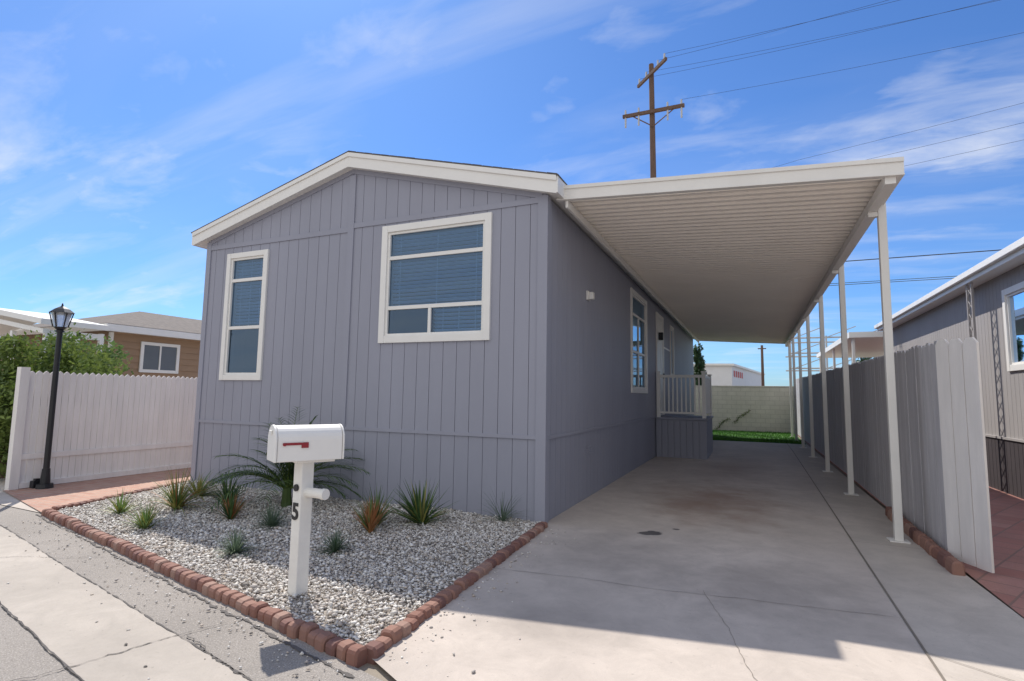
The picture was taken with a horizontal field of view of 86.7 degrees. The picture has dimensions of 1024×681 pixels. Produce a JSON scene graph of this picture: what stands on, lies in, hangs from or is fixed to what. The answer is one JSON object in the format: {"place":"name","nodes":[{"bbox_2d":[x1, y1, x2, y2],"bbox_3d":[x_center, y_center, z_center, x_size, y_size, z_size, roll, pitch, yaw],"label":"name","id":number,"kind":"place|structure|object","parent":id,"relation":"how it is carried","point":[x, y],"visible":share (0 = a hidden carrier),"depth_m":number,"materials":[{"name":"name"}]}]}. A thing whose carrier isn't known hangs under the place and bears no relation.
{"place":"outdoors","nodes":[
{"label":"outdoors","id":0,"kind":"place"},
{"bbox_2d":[0,478,41,512],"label":"sidewalk apron","id":1,"kind":"object","parent":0,"point":[6,499],"visible":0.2,"depth_m":7.19,"materials":[{"name":"concrete"}]},
{"bbox_2d":[0,333,80,477],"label":"green shrub","id":2,"kind":"object","parent":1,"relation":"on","point":[7,386],"visible":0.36,"depth_m":8.99,"materials":[{"name":"green plant"}]},
{"bbox_2d":[0,308,109,363],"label":"patio awning","id":3,"kind":"object","parent":1,"relation":"on","point":[11,321],"visible":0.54,"depth_m":12.50,"materials":[{"name":"white metal"}]},
{"bbox_2d":[0,322,133,443],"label":"green shrub","id":4,"kind":"object","parent":1,"relation":"on","point":[71,357],"visible":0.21,"depth_m":10.02,"materials":[{"name":"green plant"}]},
{"bbox_2d":[3,468,190,511],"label":"brick path","id":5,"kind":"structure","parent":0,"point":[40,500],"depth_m":8.09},
{"bbox_2d":[29,478,39,488],"bbox_3d":[-7.136,2.141,8.136,0.100,0.140,0.120,-2,-6,24],"label":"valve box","id":6,"kind":"object","parent":5,"relation":"on","point":[33,482],"visible":0.71,"depth_m":8.09,"materials":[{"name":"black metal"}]},
{"bbox_2d":[35,303,74,488],"bbox_3d":[-6.971,0.818,8.247,0.328,2.800,0.328,-2,-6,24],"label":"street lamp","id":7,"kind":"object","parent":5,"relation":"on","point":[61,315],"visible":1,"depth_m":8.23,"materials":[{"name":"black metal"}]},
{"bbox_2d":[4,367,197,489],"bbox_3d":[-5.186,1.817,12.903,0.120,1.810,10.786,-2,-6,24],"label":"white picket fence","id":8,"kind":"object","parent":5,"relation":"on","point":[110,425],"visible":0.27,"depth_m":9.05,"materials":[{"name":"white wood"}]},
{"bbox_2d":[0,504,381,680],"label":"road","id":9,"kind":"structure","parent":0,"point":[24,652],"depth_m":3.50,"materials":[{"name":"concrete"}]},
{"bbox_2d":[0,526,250,680],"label":"gutter strip","id":10,"kind":"object","parent":9,"relation":"on","point":[63,615],"depth_m":3.45,"materials":[{"name":"concrete"}]},
{"bbox_2d":[0,514,353,680],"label":"road crack","id":11,"kind":"object","parent":9,"relation":"on","point":[299,649],"visible":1,"depth_m":3.42,"materials":[{"name":"grey concrete"}]},
{"bbox_2d":[5,480,574,678],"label":"gravel","id":12,"kind":"structure","parent":0,"point":[394,533],"depth_m":5.14,"materials":[{"name":"grey gravel"}]},
{"bbox_2d":[92,488,144,514],"bbox_3d":[-4.645,1.908,6.467,0.616,0.314,0.548,-2,-6,24],"label":"spiky yucca","id":13,"kind":"object","parent":12,"relation":"on","point":[119,507],"visible":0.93,"depth_m":6.40,"materials":[{"name":"green plant"}]},
{"bbox_2d":[118,500,175,528],"bbox_3d":[-3.913,1.846,5.786,0.548,0.325,0.536,1,-6,-2],"label":"spiky yucca","id":14,"kind":"object","parent":12,"relation":"on","point":[145,521],"visible":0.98,"depth_m":5.75,"materials":[{"name":"green plant"}]},
{"bbox_2d":[137,468,219,514],"bbox_3d":[-4.125,1.843,6.821,0.972,0.529,0.901,-2,-6,24],"label":"yellow flax","id":15,"kind":"object","parent":12,"relation":"on","point":[177,502],"visible":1,"depth_m":6.73,"materials":[{"name":"green plant"}]},
{"bbox_2d":[160,471,222,500],"bbox_3d":[-4.323,1.981,7.509,0.992,0.386,0.919,-2,-6,24],"label":"yellow flax","id":16,"kind":"object","parent":12,"relation":"on","point":[200,484],"visible":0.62,"depth_m":7.47,"materials":[{"name":"green plant"}]},
{"bbox_2d":[197,471,253,502],"bbox_3d":[-3.759,1.915,7.109,0.795,0.455,0.719,-4,-7,41],"label":"agave plant","id":17,"kind":"object","parent":12,"relation":"on","point":[224,486],"visible":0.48,"depth_m":7.09,"materials":[{"name":"green plant"}]},
{"bbox_2d":[205,488,255,519],"bbox_3d":[-3.257,1.879,6.287,0.555,0.381,0.594,3,-6,-18],"label":"cordyline plant","id":18,"kind":"object","parent":12,"relation":"on","point":[231,509],"visible":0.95,"depth_m":6.25,"materials":[{"name":"plant"}]},
{"bbox_2d":[212,525,264,558],"bbox_3d":[-2.512,1.821,4.945,0.504,0.254,0.477,-3,-7,37],"label":"blue fescue","id":19,"kind":"object","parent":12,"relation":"on","point":[236,547],"visible":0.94,"depth_m":4.93,"materials":[{"name":"grey plant"}]},
{"bbox_2d":[246,502,290,531],"bbox_3d":[-2.614,1.886,5.913,0.644,0.313,0.650,-2,-6,24],"label":"blue fescue","id":20,"kind":"object","parent":12,"relation":"on","point":[270,519],"visible":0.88,"depth_m":5.87,"materials":[{"name":"grey plant"}]},
{"bbox_2d":[203,406,369,513],"bbox_3d":[-2.970,1.517,7.057,1.731,1.302,2.082,-4,-8,43],"label":"pygmy palm","id":21,"kind":"object","parent":12,"relation":"on","point":[287,477],"visible":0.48,"depth_m":6.88,"materials":[{"name":"green plant"}]},
{"bbox_2d":[267,424,344,597],"bbox_3d":[-1.545,1.264,4.030,0.523,1.271,0.329,5,-7,-36],"label":"mailbox","id":22,"kind":"object","parent":12,"relation":"on","point":[303,448],"visible":0.98,"depth_m":4.03,"materials":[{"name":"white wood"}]},
{"bbox_2d":[267,424,344,462],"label":"mailbox end caps","id":23,"kind":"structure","parent":22,"relation":"attached to","point":[272,438],"depth_m":3.96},
{"bbox_2d":[311,526,350,556],"bbox_3d":[-1.659,1.858,5.085,0.452,0.234,0.467,-2,-6,24],"label":"blue fescue","id":24,"kind":"object","parent":12,"relation":"on","point":[335,545],"visible":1,"depth_m":5.05,"materials":[{"name":"grey plant"}]},
{"bbox_2d":[344,496,396,532],"bbox_3d":[-1.475,1.847,5.788,0.555,0.402,0.611,-2,-6,24],"label":"cordyline plant","id":25,"kind":"object","parent":12,"relation":"on","point":[370,521],"visible":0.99,"depth_m":5.72,"materials":[{"name":"orange plant"}]},
{"bbox_2d":[346,482,401,523],"bbox_3d":[-1.530,1.840,6.076,0.715,0.471,0.773,-2,-6,24],"label":"cordyline plant","id":26,"kind":"object","parent":12,"relation":"on","point":[376,498],"visible":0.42,"depth_m":6.09,"materials":[{"name":"plant"}]},
{"bbox_2d":[387,478,454,524],"bbox_3d":[-1.085,1.819,6.216,0.930,0.555,0.973,0,-6,4],"label":"agave plant","id":27,"kind":"object","parent":12,"relation":"on","point":[418,511],"visible":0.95,"depth_m":6.20,"materials":[{"name":"green plant"}]},
{"bbox_2d":[475,491,528,522],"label":"grey grass","id":28,"kind":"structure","parent":12,"relation":"on","point":[503,516],"depth_m":6.37,"materials":[{"name":"green plant"}]},
{"bbox_2d":[0,0,1023,385],"label":"sky","id":29,"kind":"structure","parent":0,"point":[128,128],"materials":[{"name":"blue"}]},
{"bbox_2d":[373,440,942,680],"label":"driveway","id":30,"kind":"structure","parent":0,"point":[777,540],"depth_m":4.10,"materials":[{"name":"concrete"}]},
{"bbox_2d":[656,371,713,458],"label":"porch deck","id":31,"kind":"structure","parent":30,"relation":"on","point":[685,436],"depth_m":13.61,"materials":[{"name":"grey wood"}]},
{"bbox_2d":[499,445,1013,680],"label":"driveway joint","id":32,"kind":"object","parent":30,"relation":"on","point":[926,652],"visible":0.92,"depth_m":4.08,"materials":[{"name":"grey concrete"}]},
{"bbox_2d":[358,436,1023,680],"bbox_3d":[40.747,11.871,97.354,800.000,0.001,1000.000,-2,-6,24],"label":"ground","id":33,"kind":"structure","parent":0,"point":[378,671],"depth_m":3.25,"materials":[{"name":"grey concrete"}]},
{"bbox_2d":[38,331,132,375],"bbox_3d":[-9.218,1.168,11.502,2.294,2.858,2.153,-2,-6,24],"label":"green shrub","id":34,"kind":"object","parent":33,"relation":"on","point":[112,355],"visible":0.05,"depth_m":11.61,"materials":[{"name":"green plant"}]},
{"bbox_2d":[0,331,199,378],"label":"lap siding walls","id":35,"kind":"structure","parent":33,"relation":"on","point":[188,358],"depth_m":14.54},
{"bbox_2d":[0,323,200,373],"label":"fascia and window trim","id":36,"kind":"structure","parent":35,"relation":"attached to","point":[113,328],"depth_m":14.23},
{"bbox_2d":[21,311,201,333],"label":"roof shingles","id":37,"kind":"object","parent":36,"relation":"on","point":[157,321],"visible":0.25,"depth_m":15.43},
{"bbox_2d":[143,345,176,370],"bbox_3d":[-9.476,0.474,14.590,0.012,0.720,0.970,-2,-6,24],"label":"window pane","id":38,"kind":"object","parent":36,"relation":"attached to","point":[151,358],"visible":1,"depth_m":14.56,"materials":[{"name":"grey glass"}]},
{"bbox_2d":[190,169,693,522],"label":"battens and trim","id":39,"kind":"object","parent":33,"relation":"on","point":[541,437],"visible":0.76,"depth_m":7.31,"materials":[{"name":"grey wood"}]},
{"bbox_2d":[195,174,693,521],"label":"siding walls","id":40,"kind":"structure","parent":33,"relation":"on","point":[485,386],"depth_m":7.73,"materials":[{"name":"grey wood"}]},
{"bbox_2d":[219,249,269,379],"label":"trim","id":41,"kind":"structure","parent":40,"relation":"attached to","point":[266,254],"depth_m":8.63,"materials":[{"name":"white wood"}]},
{"bbox_2d":[224,255,263,374],"bbox_3d":[-4.274,-0.399,8.763,0.750,1.910,0.120,-2,-6,24],"label":"tall window","id":42,"kind":"structure","parent":41,"relation":"attached to","point":[234,280],"depth_m":8.84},
{"bbox_2d":[228,329,258,372],"bbox_3d":[-4.292,0.176,8.687,0.720,0.730,0.001,-2,-6,24],"label":"insect screen","id":43,"kind":"object","parent":42,"relation":"attached to","point":[243,349],"visible":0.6,"depth_m":8.69,"materials":[{"name":"grey fabric"}]},
{"bbox_2d":[234,260,262,325],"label":"blinds","id":44,"kind":"object","parent":42,"relation":"attached to","point":[241,274],"visible":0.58,"depth_m":8.87,"materials":[{"name":"white plastic"}]},
{"bbox_2d":[246,260,262,325],"bbox_3d":[-4.088,-0.354,9.181,1.150,2.310,0.001,-2,-6,24],"label":"dark room","id":45,"kind":"object","parent":40,"relation":"attached to","point":[254,298],"depth_m":9.39,"materials":[{"name":"black"}]},
{"bbox_2d":[378,212,492,342],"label":"trim","id":46,"kind":"structure","parent":40,"relation":"attached to","point":[487,217],"depth_m":7.23,"materials":[{"name":"white wood"}]},
{"bbox_2d":[385,221,484,335],"bbox_3d":[-1.036,-0.807,7.369,1.540,1.480,0.120,-2,-6,24],"label":"wide window","id":47,"kind":"structure","parent":46,"relation":"attached to","point":[392,257],"depth_m":7.38,"materials":[{"name":"white plastic"}]},
{"bbox_2d":[388,308,427,333],"bbox_3d":[-1.432,-0.256,7.464,0.680,0.380,0.001,-2,-6,24],"label":"insect screen","id":48,"kind":"object","parent":47,"relation":"attached to","point":[409,321],"visible":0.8,"depth_m":7.46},
{"bbox_2d":[392,226,482,331],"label":"blinds","id":49,"kind":"object","parent":47,"relation":"attached to","point":[453,239],"visible":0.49,"depth_m":7.38,"materials":[{"name":"white plastic"}]},
{"bbox_2d":[396,227,482,331],"bbox_3d":[-0.850,-0.763,7.787,1.940,1.880,0.001,-2,-6,24],"label":"dark room","id":50,"kind":"object","parent":40,"relation":"attached to","point":[433,319],"depth_m":7.84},
{"bbox_2d":[196,167,694,339],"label":"roof deck","id":51,"kind":"structure","parent":40,"relation":"on","point":[561,206],"depth_m":8.57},
{"bbox_2d":[191,151,566,232],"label":"shingles","id":52,"kind":"object","parent":51,"relation":"on","point":[399,157],"visible":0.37,"depth_m":7.50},
{"bbox_2d":[192,152,691,332],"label":"fascia","id":53,"kind":"structure","parent":51,"relation":"attached to","point":[551,183],"depth_m":7.63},
{"bbox_2d":[586,291,594,300],"bbox_3d":[1.200,-0.685,8.287,0.108,0.140,0.140,-2,-6,24],"label":"wall light","id":54,"kind":"object","parent":40,"relation":"attached to","point":[590,296],"visible":1,"depth_m":8.24,"materials":[{"name":"white plastic"}]},
{"bbox_2d":[630,288,647,393],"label":"trim","id":55,"kind":"structure","parent":40,"relation":"attached to","point":[643,301],"depth_m":11.48,"materials":[{"name":"white wood"}]},
{"bbox_2d":[633,295,645,388],"bbox_3d":[2.773,0.072,12.070,0.120,1.990,1.620,-2,-6,24],"label":"side window","id":56,"kind":"structure","parent":55,"relation":"attached to","point":[642,320],"depth_m":12.71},
{"bbox_2d":[655,312,664,414],"bbox_3d":[4.008,0.656,14.659,0.038,2.720,1.200,-2,-6,24],"label":"door frame","id":57,"kind":"object","parent":40,"relation":"attached to","point":[659,316],"visible":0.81,"depth_m":14.27,"materials":[{"name":"white wood"}]},
{"bbox_2d":[658,318,662,414],"bbox_3d":[4.001,0.716,14.655,0.023,2.600,0.980,-2,-6,24],"label":"front door","id":58,"kind":"structure","parent":57,"relation":"attached to","point":[660,354],"depth_m":14.74,"materials":[{"name":"white wood"}]},
{"bbox_2d":[659,332,664,378],"bbox_3d":[4.096,0.421,14.705,0.123,1.200,0.810,-2,-6,24],"label":"door hardware and sconce","id":59,"kind":"object","parent":40,"relation":"attached to","point":[661,335],"visible":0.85,"depth_m":14.39,"materials":[{"name":"black metal"}]},
{"bbox_2d":[664,329,672,374],"bbox_3d":[4.539,0.261,16.064,0.120,1.420,2.610,-2,-6,24],"label":"side window","id":60,"kind":"structure","parent":40,"relation":"attached to","point":[672,351],"depth_m":17.18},
{"bbox_2d":[669,325,674,374],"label":"trim","id":61,"kind":"structure","parent":40,"relation":"attached to","point":[671,327],"depth_m":16.85,"materials":[{"name":"white wood"}]},
{"bbox_2d":[671,331,671,365],"bbox_3d":[4.966,0.357,16.958,0.001,1.420,0.620,-2,-6,24],"label":"glass","id":62,"kind":"object","parent":61,"relation":"attached to","point":[671,348],"visible":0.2,"depth_m":17.13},
{"bbox_2d":[41,480,965,667],"bbox_3d":[-0.526,2.018,5.502,10.493,0.188,5.022,0,-6,9],"label":"brick edging","id":63,"kind":"object","parent":33,"relation":"on","point":[350,652],"visible":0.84,"depth_m":4.08,"materials":[{"name":"brown brick"}]},
{"bbox_2d":[623,53,684,177],"bbox_3d":[7.354,-5.269,28.028,1.370,19.343,3.004,6,-8,-43],"label":"utility pole","id":64,"kind":"object","parent":33,"relation":"on","point":[651,111],"visible":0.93,"depth_m":28.71,"materials":[{"name":"brown wood"}]},
{"bbox_2d":[642,0,1023,285],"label":"overhead wires","id":65,"kind":"object","parent":64,"relation":"attached to","point":[872,141],"visible":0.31,"depth_m":23.94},
{"bbox_2d":[693,343,706,384],"bbox_3d":[9.652,2.289,28.062,1.288,4.380,1.332,3,-6,-18],"label":"cypress tree","id":66,"kind":"object","parent":33,"relation":"on","point":[699,361],"visible":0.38,"depth_m":28.09,"materials":[{"name":"green plant"}]},
{"bbox_2d":[694,387,794,433],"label":"block wall","id":67,"kind":"structure","parent":33,"relation":"on","point":[769,407],"depth_m":24.69,"materials":[{"name":"beige concrete"}]},
{"bbox_2d":[718,410,750,427],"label":"climbing vine","id":68,"kind":"object","parent":67,"relation":"attached to","point":[743,414],"visible":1,"depth_m":24.84,"materials":[{"name":"green plant"}]},
{"bbox_2d":[695,385,792,387],"bbox_3d":[8.921,2.170,25.783,18.000,0.057,0.230,-2,-6,24],"label":"block wall cap","id":69,"kind":"object","parent":67,"relation":"on","point":[746,386],"depth_m":24.84,"materials":[{"name":"beige concrete"}]},
{"bbox_2d":[712,429,805,443],"bbox_3d":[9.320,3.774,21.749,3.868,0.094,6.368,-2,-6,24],"label":"lawn grass","id":70,"kind":"structure","parent":33,"relation":"on","point":[770,439],"depth_m":20.73,"materials":[{"name":"green plant"}]},
{"bbox_2d":[758,345,765,385],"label":"wooden pole","id":71,"kind":"object","parent":33,"relation":"on","point":[762,370],"visible":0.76,"depth_m":41.87,"materials":[{"name":"brown wood"}]},
{"bbox_2d":[785,326,876,385],"bbox_3d":[20.226,2.175,32.196,6.909,5.760,3.120,-2,-6,24],"label":"steel frame","id":72,"kind":"object","parent":33,"relation":"on","point":[826,342],"visible":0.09,"depth_m":31.94,"materials":[{"name":"grey metal"}]},
{"bbox_2d":[817,331,883,372],"bbox_3d":[15.062,1.993,20.877,4.800,3.720,9.800,-2,-6,24],"label":"patio cover","id":73,"kind":"object","parent":33,"relation":"on","point":[864,344],"visible":0.23,"depth_m":20.43,"materials":[{"name":"white metal"}]},
{"bbox_2d":[848,357,873,361],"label":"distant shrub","id":74,"kind":"object","parent":33,"relation":"on","point":[862,359],"visible":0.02,"depth_m":26.95,"materials":[{"name":"green plant"}]},
{"bbox_2d":[788,444,1023,680],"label":"driveway border strip","id":75,"kind":"object","parent":33,"relation":"on","point":[966,620],"visible":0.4,"depth_m":4.16,"materials":[{"name":"concrete"}]},
{"bbox_2d":[556,157,910,543],"bbox_3d":[5.961,0.959,14.323,3.690,4.132,18.555,-2,-6,24],"label":"carport","id":76,"kind":"object","parent":75,"relation":"on","point":[762,255],"visible":0.98,"depth_m":7.90,"materials":[{"name":"white paint"}]},
{"bbox_2d":[893,264,1023,498],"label":"walls","id":77,"kind":"structure","parent":33,"relation":"on","point":[1003,396],"depth_m":9.43,"materials":[{"name":"grey wood"}]},
{"bbox_2d":[874,237,1023,331],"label":"eave and gutter","id":78,"kind":"object","parent":77,"relation":"attached to","point":[1006,259],"visible":0.85,"depth_m":9.72,"materials":[{"name":"white metal"}]},
{"bbox_2d":[1001,281,1023,370],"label":"trim","id":79,"kind":"structure","parent":77,"relation":"attached to","point":[1004,293],"depth_m":8.81,"materials":[{"name":"white wood"}]},
{"bbox_2d":[1006,288,1023,364],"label":"wide window","id":80,"kind":"structure","parent":79,"relation":"attached to","point":[1013,362],"depth_m":8.77,"materials":[{"name":"white plastic"}]},
{"bbox_2d":[1010,292,1023,361],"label":"glass","id":81,"kind":"object","parent":79,"relation":"attached to","point":[1017,308],"visible":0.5,"depth_m":8.57,"materials":[{"name":"glass"}]},
{"bbox_2d":[694,366,760,385],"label":"walls","id":82,"kind":"structure","parent":0,"point":[722,376],"depth_m":38.48,"materials":[{"name":"white paint"}]},
{"bbox_2d":[693,363,764,374],"bbox_3d":[15.408,2.629,47.533,12.600,0.145,21.500,-2,-6,24],"label":"roof edge","id":83,"kind":"object","parent":82,"relation":"on","point":[727,364],"visible":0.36,"depth_m":38.39,"materials":[{"name":"white metal"}]},
{"bbox_2d":[734,371,742,378],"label":"red lettering","id":84,"kind":"object","parent":82,"relation":"attached to","point":[738,374],"visible":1,"depth_m":40.36,"materials":[{"name":"paint"}]},
{"bbox_2d":[798,435,1023,616],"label":"red paver patio","id":85,"kind":"structure","parent":0,"point":[1004,582],"depth_m":5.46,"materials":[{"name":"red brick"}]},
{"bbox_2d":[796,337,994,572],"bbox_3d":[8.332,1.908,14.395,0.212,2.375,21.033,-2,-6,24],"label":"board fence","id":86,"kind":"object","parent":85,"relation":"on","point":[943,466],"visible":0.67,"depth_m":5.78,"materials":[{"name":"grey wood"}]},
{"bbox_2d":[965,282,976,339],"bbox_3d":[8.160,0.791,9.534,0.035,3.630,0.255,-2,-6,24],"label":"scroll post","id":87,"kind":"object","parent":85,"relation":"on","point":[969,315],"visible":0.23,"depth_m":9.61,"materials":[{"name":"white metal"}]}
]}

